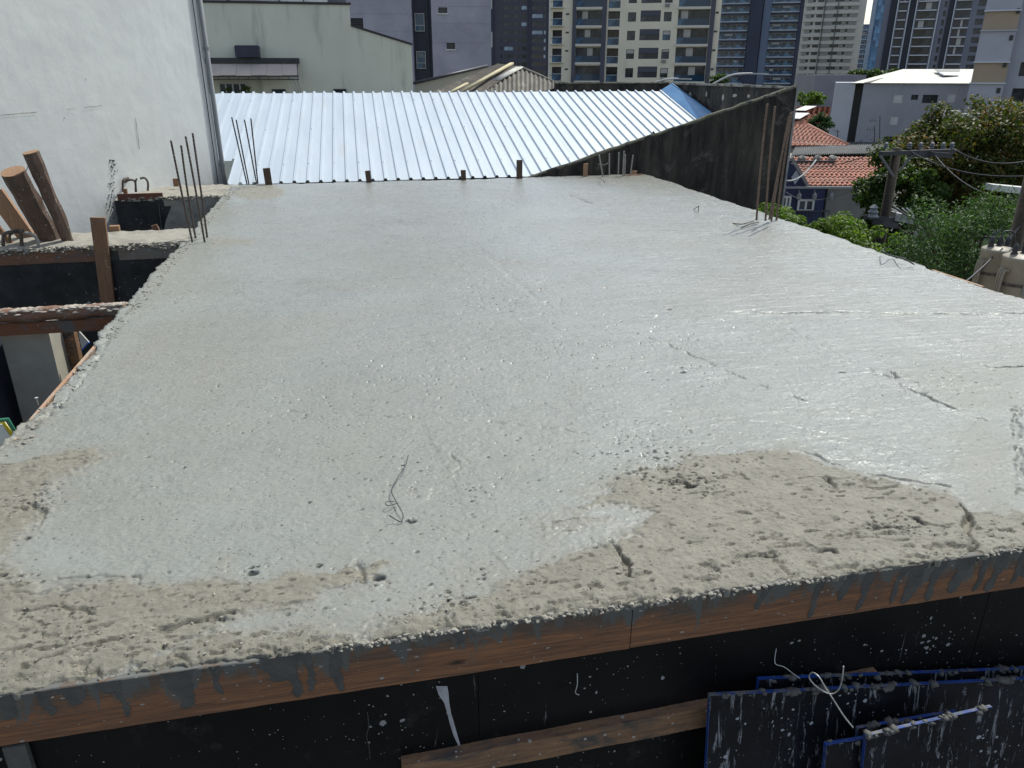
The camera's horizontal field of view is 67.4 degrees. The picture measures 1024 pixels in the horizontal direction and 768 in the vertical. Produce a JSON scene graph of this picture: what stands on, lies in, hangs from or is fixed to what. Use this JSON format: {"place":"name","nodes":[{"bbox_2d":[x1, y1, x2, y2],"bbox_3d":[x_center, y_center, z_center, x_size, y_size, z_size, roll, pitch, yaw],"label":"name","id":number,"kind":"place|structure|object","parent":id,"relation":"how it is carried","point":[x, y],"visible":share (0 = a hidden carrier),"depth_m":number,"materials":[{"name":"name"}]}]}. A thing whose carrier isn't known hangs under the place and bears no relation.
{"place":"outdoors","nodes":[
{"label":"outdoors","id":0,"kind":"place"},
{"bbox_2d":[0,337,22,428],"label":"wall","id":1,"kind":"structure","parent":0,"point":[9,407],"depth_m":7.39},
{"bbox_2d":[0,320,70,422],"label":"wall","id":2,"kind":"structure","parent":0,"point":[39,366],"depth_m":7.31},
{"bbox_2d":[197,0,412,184],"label":"beige house","id":3,"kind":"structure","parent":0,"point":[330,46],"depth_m":36.68,"materials":[{"name":"paint"}]},
{"bbox_2d":[218,83,247,92],"bbox_3d":[-13.292,-14.070,36.610,1.280,0.550,0.064,-5,23,-11],"label":"window","id":4,"kind":"structure","parent":3,"relation":"in","point":[235,87],"depth_m":36.58,"materials":[{"name":"grey glass"}]},
{"bbox_2d":[205,58,301,92],"bbox_3d":[-13.114,-14.379,35.836,6.280,1.562,1.372,-5,23,-11],"label":"awning","id":5,"kind":"object","parent":3,"relation":"attached to","point":[279,67],"visible":0.69,"depth_m":35.81,"materials":[{"name":"metal"}]},
{"bbox_2d":[234,45,260,57],"bbox_3d":[-12.357,-15.546,35.900,1.074,0.513,0.694,-5,23,-11],"label":"equipment box","id":6,"kind":"object","parent":5,"relation":"on","point":[247,51],"visible":1,"depth_m":35.60,"materials":[{"name":"metal"}]},
{"bbox_2d":[233,0,328,1],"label":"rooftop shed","id":7,"kind":"structure","parent":3,"relation":"on","point":[288,0],"depth_m":37.57,"materials":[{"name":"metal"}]},
{"bbox_2d":[548,0,721,83],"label":"cream tower","id":8,"kind":"structure","parent":0,"point":[647,41],"depth_m":128.03,"materials":[{"name":"concrete"}]},
{"bbox_2d":[575,66,599,73],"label":"window","id":9,"kind":"structure","parent":8,"relation":"in","point":[578,69],"depth_m":131.16,"materials":[{"name":"glass"}]},
{"bbox_2d":[576,29,600,36],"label":"window","id":10,"kind":"structure","parent":8,"relation":"in","point":[579,32],"depth_m":129.00,"materials":[{"name":"glass"}]},
{"bbox_2d":[576,47,600,55],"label":"window","id":11,"kind":"structure","parent":8,"relation":"in","point":[580,51],"depth_m":130.08,"materials":[{"name":"glass"}]},
{"bbox_2d":[577,10,601,18],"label":"window","id":12,"kind":"structure","parent":8,"relation":"in","point":[597,14],"depth_m":127.93,"materials":[{"name":"glass"}]},
{"bbox_2d":[637,66,656,77],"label":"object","id":13,"kind":"structure","parent":8,"relation":"in","point":[639,74],"depth_m":129.76,"materials":[{"name":"glass"}]},
{"bbox_2d":[638,53,657,58],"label":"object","id":14,"kind":"structure","parent":8,"relation":"in","point":[640,55],"depth_m":128.69,"materials":[{"name":"glass"}]},
{"bbox_2d":[639,29,659,39],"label":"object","id":15,"kind":"structure","parent":8,"relation":"in","point":[647,36],"depth_m":127.59,"materials":[{"name":"glass"}]},
{"bbox_2d":[640,10,660,21],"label":"window","id":16,"kind":"structure","parent":8,"relation":"in","point":[643,18],"depth_m":126.57,"materials":[{"name":"glass"}]},
{"bbox_2d":[674,66,704,74],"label":"window","id":17,"kind":"structure","parent":8,"relation":"in","point":[678,70],"depth_m":129.00,"materials":[{"name":"glass"}]},
{"bbox_2d":[675,47,706,55],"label":"window","id":18,"kind":"structure","parent":8,"relation":"in","point":[680,51],"depth_m":127.87,"materials":[{"name":"glass"}]},
{"bbox_2d":[677,28,707,36],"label":"window","id":19,"kind":"structure","parent":8,"relation":"in","point":[694,32],"depth_m":126.78,"materials":[{"name":"glass"}]},
{"bbox_2d":[678,10,709,18],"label":"window","id":20,"kind":"structure","parent":8,"relation":"in","point":[692,14],"depth_m":125.74,"materials":[{"name":"glass"}]},
{"bbox_2d":[715,0,804,85],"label":"blue grey tower","id":21,"kind":"structure","parent":0,"point":[759,36],"depth_m":255.62,"materials":[{"name":"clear glass"}]},
{"bbox_2d":[537,107,1005,259],"bbox_3d":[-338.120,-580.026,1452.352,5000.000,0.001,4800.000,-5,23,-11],"label":"ground","id":22,"kind":"structure","parent":0,"point":[856,143],"depth_m":61.99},
{"bbox_2d":[0,0,226,234],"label":"white wall","id":23,"kind":"structure","parent":22,"relation":"on","point":[100,100],"depth_m":12.98,"materials":[{"name":"paint"}]},
{"bbox_2d":[328,0,491,91],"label":"purple grey building","id":24,"kind":"structure","parent":22,"relation":"on","point":[443,37],"depth_m":65.67,"materials":[{"name":"paint"}]},
{"bbox_2d":[414,13,424,30],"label":"window","id":25,"kind":"structure","parent":24,"relation":"in","point":[419,17],"depth_m":66.48,"materials":[{"name":"blue glass"}]},
{"bbox_2d":[416,51,425,68],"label":"window","id":26,"kind":"structure","parent":24,"relation":"in","point":[420,55],"depth_m":67.58,"materials":[{"name":"blue glass"}]},
{"bbox_2d":[210,83,712,184],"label":"metal roofed house","id":27,"kind":"structure","parent":22,"relation":"on","point":[304,137],"depth_m":18.24,"materials":[{"name":"metal"}]},
{"bbox_2d":[413,62,557,153],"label":"corrugated roof house","id":28,"kind":"structure","parent":22,"relation":"on","point":[508,77],"depth_m":30.67,"materials":[{"name":"metal"}]},
{"bbox_2d":[491,0,548,76],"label":"dark tower","id":29,"kind":"structure","parent":22,"relation":"on","point":[520,32],"depth_m":300.54,"materials":[{"name":"stone"}]},
{"bbox_2d":[524,85,798,210],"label":"boundary wall","id":30,"kind":"structure","parent":22,"relation":"on","point":[716,154],"depth_m":16.60,"materials":[{"name":"concrete"}]},
{"bbox_2d":[554,82,789,148],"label":"boundary wall","id":31,"kind":"structure","parent":22,"relation":"on","point":[713,97],"depth_m":20.45,"materials":[{"name":"paint"}]},
{"bbox_2d":[708,73,728,83],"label":"tree","id":32,"kind":"object","parent":22,"relation":"on","point":[718,76],"visible":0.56,"depth_m":110.73,"materials":[{"name":"green plant"}]},
{"bbox_2d":[755,202,830,230],"bbox_3d":[5.314,-0.390,16.060,2.085,6.651,1.822,-21,30,-41],"label":"street tree","id":33,"kind":"object","parent":22,"relation":"on","point":[785,213],"visible":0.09,"depth_m":14.85,"materials":[{"name":"green plant"}]},
{"bbox_2d":[797,90,827,106],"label":"round tree","id":34,"kind":"object","parent":22,"relation":"on","point":[814,98],"visible":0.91,"depth_m":88.73,"materials":[{"name":"green plant"}]},
{"bbox_2d":[808,112,834,141],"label":"hedge tree","id":35,"kind":"object","parent":22,"relation":"on","point":[825,122],"visible":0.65,"depth_m":58.32,"materials":[{"name":"green plant"}]},
{"bbox_2d":[857,24,868,69],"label":"pale blue tower","id":36,"kind":"structure","parent":22,"relation":"on","point":[863,46],"depth_m":403.60,"materials":[{"name":"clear glass"}]},
{"bbox_2d":[846,68,887,78],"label":"tree","id":37,"kind":"object","parent":22,"relation":"on","point":[872,73],"visible":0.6,"depth_m":147.27,"materials":[{"name":"green plant"}]},
{"bbox_2d":[862,0,885,69],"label":"glass tower","id":38,"kind":"structure","parent":22,"relation":"on","point":[874,30],"depth_m":393.59,"materials":[{"name":"glass"}]},
{"bbox_2d":[828,69,973,142],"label":"grey house","id":39,"kind":"structure","parent":22,"relation":"on","point":[897,102],"depth_m":104.57,"materials":[{"name":"paint"}]},
{"bbox_2d":[922,95,937,102],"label":"window","id":40,"kind":"structure","parent":39,"relation":"in","point":[926,98],"depth_m":102.30,"materials":[{"name":"glass"}]},
{"bbox_2d":[866,94,1023,271],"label":"street tree","id":41,"kind":"object","parent":22,"relation":"on","point":[995,130],"visible":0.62,"depth_m":19.39,"materials":[{"name":"green plant"}]},
{"bbox_2d":[899,110,1017,235],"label":"metal fence","id":42,"kind":"object","parent":22,"relation":"on","point":[916,233],"visible":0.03,"depth_m":45.35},
{"bbox_2d":[1009,178,1023,250],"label":"utility pole","id":43,"kind":"object","parent":22,"relation":"on","point":[1018,219],"depth_m":9.50,"materials":[{"name":"concrete"}]},
{"bbox_2d":[972,236,1012,289],"bbox_3d":[5.733,-1.345,9.161,0.455,0.850,0.368,-5,23,-11],"label":"transformer","id":44,"kind":"object","parent":43,"relation":"attached to","point":[985,276],"visible":0.49,"depth_m":9.03,"materials":[{"name":"paint"}]},
{"bbox_2d":[967,224,1021,280],"bbox_3d":[5.486,-1.489,8.841,2.441,0.493,0.020,-20,30,-40],"label":"overhead cable","id":45,"kind":"object","parent":43,"relation":"attached to","point":[989,260],"visible":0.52,"depth_m":8.85,"materials":[{"name":"metal"}]},
{"bbox_2d":[993,243,1023,298],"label":"transformer","id":46,"kind":"object","parent":43,"relation":"attached to","point":[1009,279],"visible":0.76,"depth_m":8.36,"materials":[{"name":"paint"}]},
{"bbox_3d":[4.217,1.371,11.556,0.026,6.765,13.260,-5,23,-11],"label":"side wall","id":47,"kind":"object","parent":22,"relation":"on","visible":0},
{"bbox_2d":[0,547,1023,767],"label":"formwork","id":48,"kind":"object","parent":47,"relation":"attached to","point":[649,678],"visible":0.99,"depth_m":3.19,"materials":[{"name":"black wood"}]},
{"bbox_2d":[808,666,853,727],"bbox_3d":[1.346,1.294,3.223,0.202,0.264,0.098,8,24,20],"label":"tie wire","id":49,"kind":"object","parent":48,"relation":"attached to","point":[831,693],"visible":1,"depth_m":3.20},
{"bbox_2d":[704,674,1023,767],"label":"plywood sheet","id":50,"kind":"object","parent":48,"relation":"attached to","point":[790,727],"visible":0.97,"depth_m":3.45,"materials":[{"name":"wood"}]},
{"bbox_2d":[860,704,991,767],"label":"plywood sheet","id":51,"kind":"object","parent":50,"relation":"attached to","point":[947,739],"visible":1,"depth_m":3.38,"materials":[{"name":"wood"}]},
{"bbox_2d":[755,664,1023,689],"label":"plywood sheet","id":52,"kind":"object","parent":48,"relation":"attached to","point":[827,678],"visible":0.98,"depth_m":3.56,"materials":[{"name":"wood"}]},
{"bbox_2d":[855,709,956,736],"bbox_3d":[1.781,1.927,3.565,0.507,0.918,0.168,-5,23,-11],"label":"plywood sheet","id":53,"kind":"object","parent":48,"relation":"attached to","point":[873,725],"visible":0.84,"depth_m":3.42,"materials":[{"name":"wood"}]},
{"bbox_2d":[822,736,862,767],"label":"plywood sheet","id":54,"kind":"object","parent":53,"relation":"attached to","point":[843,753],"visible":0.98,"depth_m":3.33,"materials":[{"name":"wood"}]},
{"bbox_3d":[-3.007,-0.595,16.404,11.840,6.760,0.180,-5,23,-11],"label":"back wall","id":55,"kind":"object","parent":22,"relation":"on","visible":0},
{"bbox_2d":[114,184,238,230],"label":"concrete beam","id":56,"kind":"structure","parent":55,"relation":"on","point":[141,215],"depth_m":13.29,"materials":[{"name":"grey concrete"}]},
{"bbox_2d":[792,113,827,141],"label":"tiled house","id":57,"kind":"structure","parent":0,"point":[802,118],"depth_m":65.19,"materials":[{"name":"tile"}]},
{"bbox_2d":[794,106,830,141],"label":"tiled house","id":58,"kind":"structure","parent":0,"point":[812,109],"depth_m":81.93,"materials":[{"name":"ceramic"}]},
{"bbox_2d":[790,123,849,152],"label":"tiled house","id":59,"kind":"structure","parent":0,"point":[822,136],"depth_m":53.15,"materials":[{"name":"tile"}]},
{"bbox_2d":[794,0,866,84],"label":"beige tower","id":60,"kind":"structure","parent":0,"point":[831,36],"depth_m":310.18,"materials":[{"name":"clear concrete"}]},
{"bbox_2d":[795,75,866,115],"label":"grey shed","id":61,"kind":"structure","parent":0,"point":[824,84],"depth_m":140.08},
{"bbox_2d":[783,155,880,243],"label":"blue house","id":62,"kind":"structure","parent":0,"point":[812,190],"depth_m":39.57,"materials":[{"name":"tile"}]},
{"bbox_2d":[797,199,814,209],"bbox_3d":[15.103,-9.191,39.494,0.860,0.620,0.060,0,22,0],"label":"window","id":63,"kind":"structure","parent":62,"relation":"in","point":[808,204],"depth_m":39.47,"materials":[{"name":"grey glass"}]},
{"bbox_2d":[789,143,895,179],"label":"corrugated roof house","id":64,"kind":"structure","parent":0,"point":[842,151],"depth_m":44.86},
{"bbox_2d":[864,0,872,23],"label":"sky","id":65,"kind":"structure","parent":0,"point":[869,2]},
{"bbox_2d":[874,0,986,71],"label":"dark grey tower","id":66,"kind":"structure","parent":0,"point":[929,34],"depth_m":260.25,"materials":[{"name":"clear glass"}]},
{"bbox_2d":[908,56,927,62],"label":"window","id":67,"kind":"structure","parent":66,"relation":"in","point":[912,59],"depth_m":264.44,"materials":[{"name":"grey glass"}]},
{"bbox_2d":[910,47,928,54],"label":"window","id":68,"kind":"structure","parent":66,"relation":"in","point":[914,50],"depth_m":263.40,"materials":[{"name":"grey glass"}]},
{"bbox_2d":[911,38,930,45],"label":"window","id":69,"kind":"structure","parent":66,"relation":"in","point":[915,41],"depth_m":262.31,"materials":[{"name":"grey glass"}]},
{"bbox_2d":[913,29,932,36],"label":"window","id":70,"kind":"structure","parent":66,"relation":"in","point":[918,32],"depth_m":261.23,"materials":[{"name":"grey glass"}]},
{"bbox_2d":[915,20,934,27],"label":"window","id":71,"kind":"structure","parent":66,"relation":"in","point":[927,23],"depth_m":259.89,"materials":[{"name":"grey glass"}]},
{"bbox_2d":[916,11,935,18],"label":"window","id":72,"kind":"structure","parent":66,"relation":"in","point":[920,14],"depth_m":259.19,"materials":[{"name":"grey glass"}]},
{"bbox_2d":[918,2,937,9],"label":"window","id":73,"kind":"structure","parent":66,"relation":"in","point":[922,5],"depth_m":258.44,"materials":[{"name":"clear glass"}]},
{"bbox_2d":[946,56,960,62],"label":"window","id":74,"kind":"structure","parent":66,"relation":"in","point":[950,59],"depth_m":259.95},
{"bbox_2d":[953,19,968,26],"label":"window","id":75,"kind":"structure","parent":66,"relation":"in","point":[957,22],"depth_m":255.71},
{"bbox_2d":[954,10,970,17],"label":"window","id":76,"kind":"structure","parent":66,"relation":"in","point":[959,13],"depth_m":254.74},
{"bbox_2d":[956,0,972,8],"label":"window","id":77,"kind":"structure","parent":66,"relation":"in","point":[960,4],"depth_m":253.75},
{"bbox_2d":[964,0,1023,112],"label":"building","id":78,"kind":"structure","parent":0,"point":[998,70],"depth_m":92.01,"materials":[{"name":"paint"}]},
{"bbox_2d":[1011,88,1023,101],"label":"window","id":79,"kind":"structure","parent":78,"relation":"in","point":[1018,93],"depth_m":93.55,"materials":[{"name":"glass"}]},
{"bbox_2d":[985,183,1020,193],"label":"pale lintel","id":80,"kind":"structure","parent":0,"point":[991,186],"depth_m":17.48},
{"label":"road","id":81,"kind":"structure","parent":0,"visible":0},
{"bbox_2d":[808,210,906,255],"bbox_3d":[6.041,-0.145,15.537,2.692,6.590,2.039,-5,23,-11],"label":"street tree","id":82,"kind":"object","parent":81,"relation":"on","point":[842,226],"visible":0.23,"depth_m":14.26,"materials":[{"name":"green plant"}]},
{"bbox_2d":[851,145,953,258],"bbox_3d":[9.886,-2.544,20.474,2.264,7.330,1.978,5,23,13],"label":"street tree","id":83,"kind":"object","parent":81,"relation":"on","point":[871,194],"visible":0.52,"depth_m":19.20,"materials":[{"name":"green plant"}]},
{"bbox_2d":[864,142,956,250],"bbox_3d":[8.583,-1.609,17.748,2.225,7.626,0.718,-10,24,-24],"label":"utility pole","id":84,"kind":"object","parent":81,"relation":"on","point":[887,218],"visible":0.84,"depth_m":16.43,"materials":[{"name":"concrete"}]},
{"bbox_2d":[911,151,1023,176],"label":"overhead cable","id":85,"kind":"object","parent":84,"relation":"attached to","point":[966,172],"visible":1,"depth_m":14.47,"materials":[{"name":"rubber"}]},
{"bbox_2d":[885,232,944,267],"bbox_3d":[7.709,0.051,15.631,3.812,6.163,2.267,-5,23,-11],"label":"street tree","id":86,"kind":"object","parent":81,"relation":"on","point":[907,251],"visible":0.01,"depth_m":14.68,"materials":[{"name":"green plant"}]},
{"bbox_2d":[883,182,1023,281],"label":"street tree","id":87,"kind":"object","parent":81,"relation":"on","point":[964,268],"visible":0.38,"depth_m":12.29,"materials":[{"name":"green plant"}]},
{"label":"lower floor","id":88,"kind":"structure","parent":0,"visible":0},
{"bbox_2d":[0,418,15,445],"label":"cement bag","id":89,"kind":"object","parent":88,"relation":"on","point":[6,431],"visible":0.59,"depth_m":4.84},
{"bbox_2d":[63,332,82,370],"bbox_3d":[-4.378,0.631,8.068,0.100,2.760,0.100,-5,23,-11],"label":"wooden stake","id":90,"kind":"object","parent":88,"relation":"on","point":[73,348],"depth_m":7.63,"materials":[{"name":"brown wood"}]},
{"bbox_2d":[0,228,193,356],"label":"concrete beam","id":91,"kind":"structure","parent":88,"relation":"on","point":[37,279],"depth_m":9.63,"materials":[{"name":"grey concrete"}]},
{"bbox_2d":[0,189,36,238],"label":"plank","id":92,"kind":"object","parent":91,"relation":"on","point":[11,215],"visible":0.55,"depth_m":9.80,"materials":[{"name":"brown wood"}]},
{"bbox_2d":[0,166,59,241],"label":"timber prop","id":93,"kind":"object","parent":91,"relation":"on","point":[24,192],"visible":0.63,"depth_m":9.43,"materials":[{"name":"brown wood"}]},
{"bbox_2d":[22,150,73,240],"bbox_3d":[-5.692,-2.249,9.502,0.196,1.265,0.472,6,23,13],"label":"timber prop","id":94,"kind":"object","parent":91,"relation":"on","point":[37,167],"visible":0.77,"depth_m":9.39,"materials":[{"name":"brown wood"}]},
{"bbox_2d":[90,217,115,302],"bbox_3d":[-5.090,-1.462,9.582,0.253,1.233,0.058,-5,23,-11],"label":"wooden stake","id":95,"kind":"object","parent":91,"relation":"attached to","point":[102,257],"visible":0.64,"depth_m":9.52,"materials":[{"name":"brown wood"}]},
{"bbox_2d":[170,140,192,241],"bbox_3d":[-4.087,-2.349,9.522,0.090,1.290,0.026,-5,23,-11],"label":"rebar","id":96,"kind":"object","parent":91,"relation":"in","point":[179,182],"visible":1,"depth_m":9.49,"materials":[{"name":"metal"}]},
{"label":"slab soffit","id":97,"kind":"structure","parent":0,"visible":0},
{"bbox_2d":[0,174,1023,699],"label":"concrete slab","id":98,"kind":"structure","parent":97,"relation":"on","point":[352,334],"depth_m":4.68,"materials":[{"name":"concrete"}]},
{"bbox_2d":[15,248,178,439],"bbox_3d":[-3.623,-0.301,7.667,0.027,1.188,10.754,-5,23,-11],"label":"side formwork","id":99,"kind":"object","parent":98,"relation":"attached to","point":[50,398],"visible":0.15,"depth_m":5.40,"materials":[{"name":"brown wood"}]},
{"bbox_2d":[0,317,115,335],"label":"plank","id":100,"kind":"object","parent":99,"relation":"attached to","point":[55,326],"visible":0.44,"depth_m":7.02,"materials":[{"name":"wood"}]},
{"bbox_2d":[0,302,128,322],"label":"timber strut","id":101,"kind":"object","parent":100,"relation":"on","point":[44,313],"visible":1,"depth_m":6.96,"materials":[{"name":"brown wood"}]},
{"bbox_2d":[180,145,196,237],"bbox_3d":[-4.114,-2.406,9.769,0.037,1.209,0.026,-5,23,-11],"label":"rebar","id":102,"kind":"object","parent":98,"relation":"on","point":[187,191],"visible":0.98,"depth_m":9.74,"materials":[{"name":"metal"}]},
{"bbox_2d":[185,136,205,241],"bbox_3d":[-3.912,-2.366,9.501,0.062,1.335,0.026,-5,23,-11],"label":"rebar","id":103,"kind":"object","parent":98,"relation":"on","point":[194,183],"visible":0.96,"depth_m":9.47,"materials":[{"name":"metal"}]},
{"bbox_2d":[192,133,207,236],"bbox_3d":[-3.964,-2.484,9.772,0.039,1.350,0.026,-5,23,-11],"label":"rebar","id":104,"kind":"object","parent":98,"relation":"on","point":[199,180],"visible":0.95,"depth_m":9.74,"materials":[{"name":"metal"}]},
{"bbox_2d":[263,168,271,184],"bbox_3d":[-4.643,-3.893,14.617,0.144,0.424,0.050,-5,23,-11],"label":"wooden stake","id":105,"kind":"object","parent":98,"relation":"on","point":[267,176],"visible":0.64,"depth_m":14.57,"materials":[{"name":"brown wood"}]},
{"bbox_2d":[3,180,1010,697],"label":"embedded stones","id":106,"kind":"object","parent":98,"relation":"on","point":[469,490],"visible":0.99,"depth_m":4.04,"materials":[{"name":"stone"}]},
{"bbox_2d":[0,191,1023,680],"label":"mortar crumbs","id":107,"kind":"object","parent":98,"relation":"on","point":[380,639],"visible":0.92,"depth_m":3.24,"materials":[{"name":"concrete"}]},
{"bbox_2d":[516,160,521,178],"bbox_3d":[0.150,-4.303,15.567,0.118,0.466,0.046,-5,23,-11],"label":"wooden stake","id":108,"kind":"object","parent":98,"relation":"on","point":[518,169],"visible":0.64,"depth_m":15.53,"materials":[{"name":"brown wood"}]},
{"bbox_2d":[755,104,767,219],"bbox_3d":[3.450,-3.046,10.612,0.074,1.556,0.030,-5,23,-11],"label":"rebar","id":109,"kind":"object","parent":98,"relation":"on","point":[761,157],"visible":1,"depth_m":10.59,"materials":[{"name":"brown metal"}]},
{"bbox_2d":[764,106,775,220],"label":"rebar","id":110,"kind":"object","parent":98,"relation":"on","point":[769,161],"visible":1,"depth_m":10.52,"materials":[{"name":"brown metal"}]},
{"bbox_2d":[770,116,789,221],"bbox_3d":[3.660,-2.921,10.491,0.099,1.389,0.030,-5,23,-11],"label":"rebar","id":111,"kind":"object","parent":98,"relation":"on","point":[779,167],"visible":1,"depth_m":10.47,"materials":[{"name":"brown metal"}]},
{"bbox_2d":[768,113,791,219],"bbox_3d":[3.765,-3.046,10.796,0.154,1.453,0.030,-5,23,-11],"label":"rebar","id":112,"kind":"object","parent":98,"relation":"on","point":[790,114],"visible":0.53,"depth_m":10.90,"materials":[{"name":"brown metal"}]},
{"bbox_2d":[775,111,792,219],"bbox_3d":[3.866,-3.078,10.916,0.061,1.505,0.030,-5,23,-11],"label":"rebar","id":113,"kind":"object","parent":98,"relation":"on","point":[783,165],"visible":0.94,"depth_m":10.90,"materials":[{"name":"brown metal"}]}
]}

